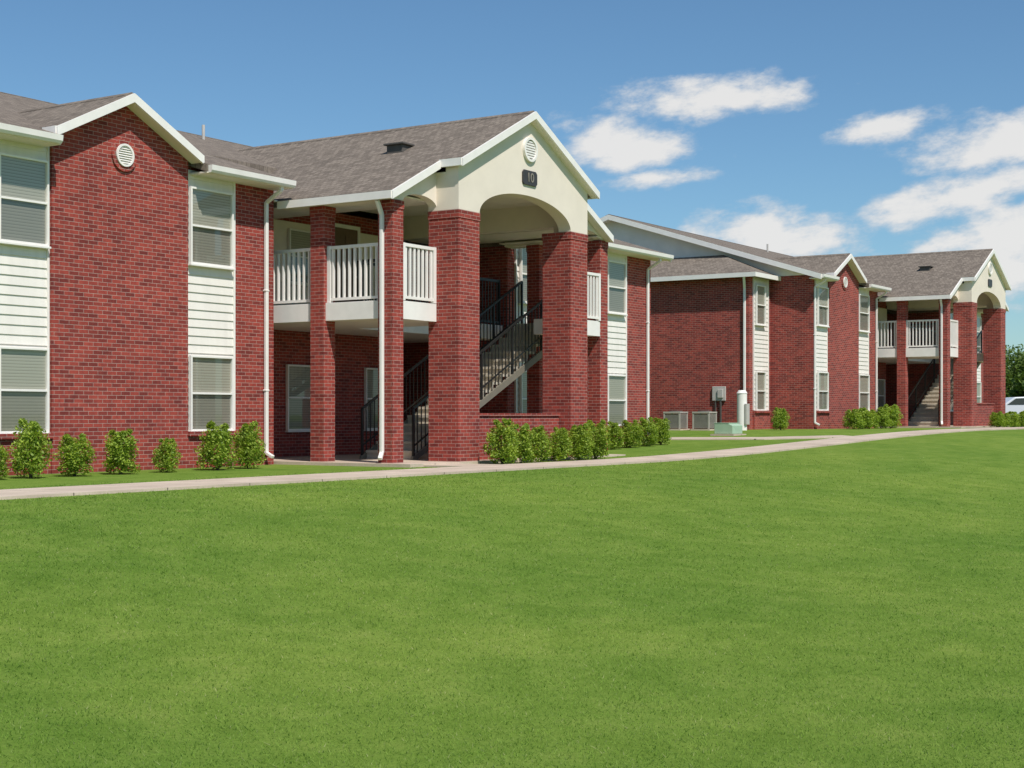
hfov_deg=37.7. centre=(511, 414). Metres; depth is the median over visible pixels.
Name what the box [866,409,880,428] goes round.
shrub
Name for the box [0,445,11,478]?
shrub
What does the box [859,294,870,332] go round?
window
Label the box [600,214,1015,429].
apartment building
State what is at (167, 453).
shrub
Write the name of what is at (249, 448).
shrub
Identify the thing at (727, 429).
transformer box
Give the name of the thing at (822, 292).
window
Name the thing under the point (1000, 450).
ground
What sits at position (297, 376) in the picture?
window
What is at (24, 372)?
window
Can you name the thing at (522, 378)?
window
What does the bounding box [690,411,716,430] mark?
air conditioner
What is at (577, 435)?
shrub
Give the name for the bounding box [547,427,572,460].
shrub
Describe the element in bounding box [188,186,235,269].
window
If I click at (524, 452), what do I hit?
shrub
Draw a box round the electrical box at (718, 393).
[712,386,725,422]
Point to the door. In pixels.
(344, 234)
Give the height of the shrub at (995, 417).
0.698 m
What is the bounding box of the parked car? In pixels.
[1005,397,1023,414]
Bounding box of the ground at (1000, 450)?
[0,426,1023,767]
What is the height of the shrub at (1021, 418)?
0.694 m
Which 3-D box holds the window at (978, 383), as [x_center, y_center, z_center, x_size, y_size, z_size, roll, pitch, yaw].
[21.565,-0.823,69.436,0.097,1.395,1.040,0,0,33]
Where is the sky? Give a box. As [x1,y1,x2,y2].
[0,0,1023,366]
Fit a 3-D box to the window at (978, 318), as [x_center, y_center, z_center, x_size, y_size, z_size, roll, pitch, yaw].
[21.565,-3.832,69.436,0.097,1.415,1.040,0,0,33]
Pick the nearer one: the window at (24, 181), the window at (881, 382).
the window at (24, 181)
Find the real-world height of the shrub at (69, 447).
0.714 m
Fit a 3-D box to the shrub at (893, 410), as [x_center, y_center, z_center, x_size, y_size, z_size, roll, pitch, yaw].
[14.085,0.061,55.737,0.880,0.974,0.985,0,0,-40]
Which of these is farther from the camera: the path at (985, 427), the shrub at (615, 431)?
the path at (985, 427)
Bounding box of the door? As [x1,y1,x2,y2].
[335,223,359,302]
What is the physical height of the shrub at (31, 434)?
0.966 m
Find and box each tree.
[1005,343,1023,397]
[1005,347,1023,373]
[1008,372,1023,396]
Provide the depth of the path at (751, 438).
42.66 m
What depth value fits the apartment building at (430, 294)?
28.54 m
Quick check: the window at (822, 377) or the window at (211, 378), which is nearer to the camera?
the window at (211, 378)
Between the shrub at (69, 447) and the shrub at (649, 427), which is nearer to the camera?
the shrub at (69, 447)
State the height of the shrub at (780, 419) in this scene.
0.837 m
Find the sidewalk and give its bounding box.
[0,427,1023,499]
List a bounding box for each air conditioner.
[663,411,689,429]
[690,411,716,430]
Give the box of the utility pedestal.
[737,390,749,429]
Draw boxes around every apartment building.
[0,92,673,475]
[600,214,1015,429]
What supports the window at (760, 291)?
in the apartment building at (821, 341)
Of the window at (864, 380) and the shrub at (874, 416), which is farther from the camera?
the window at (864, 380)
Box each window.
[0,152,50,248]
[0,346,48,433]
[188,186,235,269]
[189,355,233,430]
[285,364,309,431]
[287,228,309,285]
[364,368,377,430]
[519,248,526,304]
[519,371,526,412]
[608,260,627,315]
[608,374,626,425]
[755,285,766,325]
[755,371,766,410]
[817,286,829,327]
[817,372,828,410]
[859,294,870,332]
[859,374,869,410]
[878,379,884,407]
[977,317,980,347]
[977,382,980,402]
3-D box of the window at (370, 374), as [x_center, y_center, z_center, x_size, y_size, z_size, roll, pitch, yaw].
[-3.070,-0.353,34.339,0.097,1.435,0.940,0,0,33]
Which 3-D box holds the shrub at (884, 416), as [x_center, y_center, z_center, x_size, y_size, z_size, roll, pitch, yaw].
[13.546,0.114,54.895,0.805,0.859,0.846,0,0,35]
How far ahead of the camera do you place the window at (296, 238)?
31.99 m
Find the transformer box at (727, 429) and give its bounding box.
[710,423,745,435]
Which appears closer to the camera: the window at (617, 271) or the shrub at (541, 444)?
the shrub at (541, 444)
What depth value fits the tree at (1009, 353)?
109.16 m
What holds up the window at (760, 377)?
in the apartment building at (821, 341)
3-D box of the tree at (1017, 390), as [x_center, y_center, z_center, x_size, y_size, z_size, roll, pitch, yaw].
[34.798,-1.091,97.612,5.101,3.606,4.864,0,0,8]
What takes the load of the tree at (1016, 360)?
on the ground at (1000, 450)
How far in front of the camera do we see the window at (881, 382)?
63.91 m
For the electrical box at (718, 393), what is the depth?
52.46 m
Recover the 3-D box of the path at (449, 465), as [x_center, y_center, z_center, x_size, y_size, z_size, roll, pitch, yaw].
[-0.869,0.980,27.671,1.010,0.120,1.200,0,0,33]
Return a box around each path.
[424,464,498,466]
[670,435,847,439]
[966,427,1004,427]
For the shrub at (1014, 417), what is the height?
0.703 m
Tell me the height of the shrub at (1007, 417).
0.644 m
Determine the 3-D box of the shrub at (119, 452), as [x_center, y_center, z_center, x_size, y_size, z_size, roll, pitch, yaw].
[-6.238,0.602,23.991,0.628,0.776,0.599,0,0,-15]
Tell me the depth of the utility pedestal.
50.68 m
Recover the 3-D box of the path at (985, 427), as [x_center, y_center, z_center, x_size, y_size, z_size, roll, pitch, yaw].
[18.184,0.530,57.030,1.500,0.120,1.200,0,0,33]
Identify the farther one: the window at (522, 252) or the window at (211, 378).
the window at (522, 252)
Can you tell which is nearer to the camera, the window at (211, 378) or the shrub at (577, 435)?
the window at (211, 378)
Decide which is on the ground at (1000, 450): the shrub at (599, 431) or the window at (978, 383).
the shrub at (599, 431)
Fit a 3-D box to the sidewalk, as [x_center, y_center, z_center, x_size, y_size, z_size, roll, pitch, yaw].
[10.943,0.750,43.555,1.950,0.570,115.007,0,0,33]
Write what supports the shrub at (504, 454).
on the ground at (1000, 450)
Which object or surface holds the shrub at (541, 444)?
on the ground at (1000, 450)
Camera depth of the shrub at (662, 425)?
39.63 m
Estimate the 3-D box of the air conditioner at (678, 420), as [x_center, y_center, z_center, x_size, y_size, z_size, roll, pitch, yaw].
[5.659,0.231,51.860,0.720,0.756,0.720,0,0,33]
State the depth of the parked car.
82.17 m
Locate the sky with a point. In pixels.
(858, 128)
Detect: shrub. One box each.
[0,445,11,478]
[8,418,52,477]
[52,433,96,475]
[102,429,141,473]
[151,438,182,471]
[194,420,238,469]
[230,421,266,468]
[483,418,520,463]
[508,423,537,462]
[529,425,552,461]
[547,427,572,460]
[567,423,594,459]
[580,419,611,458]
[608,421,626,448]
[620,419,643,447]
[636,417,658,445]
[652,417,670,444]
[771,407,789,429]
[842,409,865,428]
[852,407,873,428]
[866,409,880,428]
[874,407,893,428]
[883,404,902,427]
[987,411,1007,426]
[997,412,1012,426]
[1004,411,1020,426]
[1011,411,1023,426]
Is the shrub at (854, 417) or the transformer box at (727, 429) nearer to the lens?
the transformer box at (727, 429)
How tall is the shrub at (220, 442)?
0.912 m
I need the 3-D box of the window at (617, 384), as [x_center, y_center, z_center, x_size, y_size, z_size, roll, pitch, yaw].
[2.798,-0.373,40.011,0.097,1.395,1.040,0,0,33]
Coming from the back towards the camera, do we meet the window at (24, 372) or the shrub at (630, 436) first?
the shrub at (630, 436)

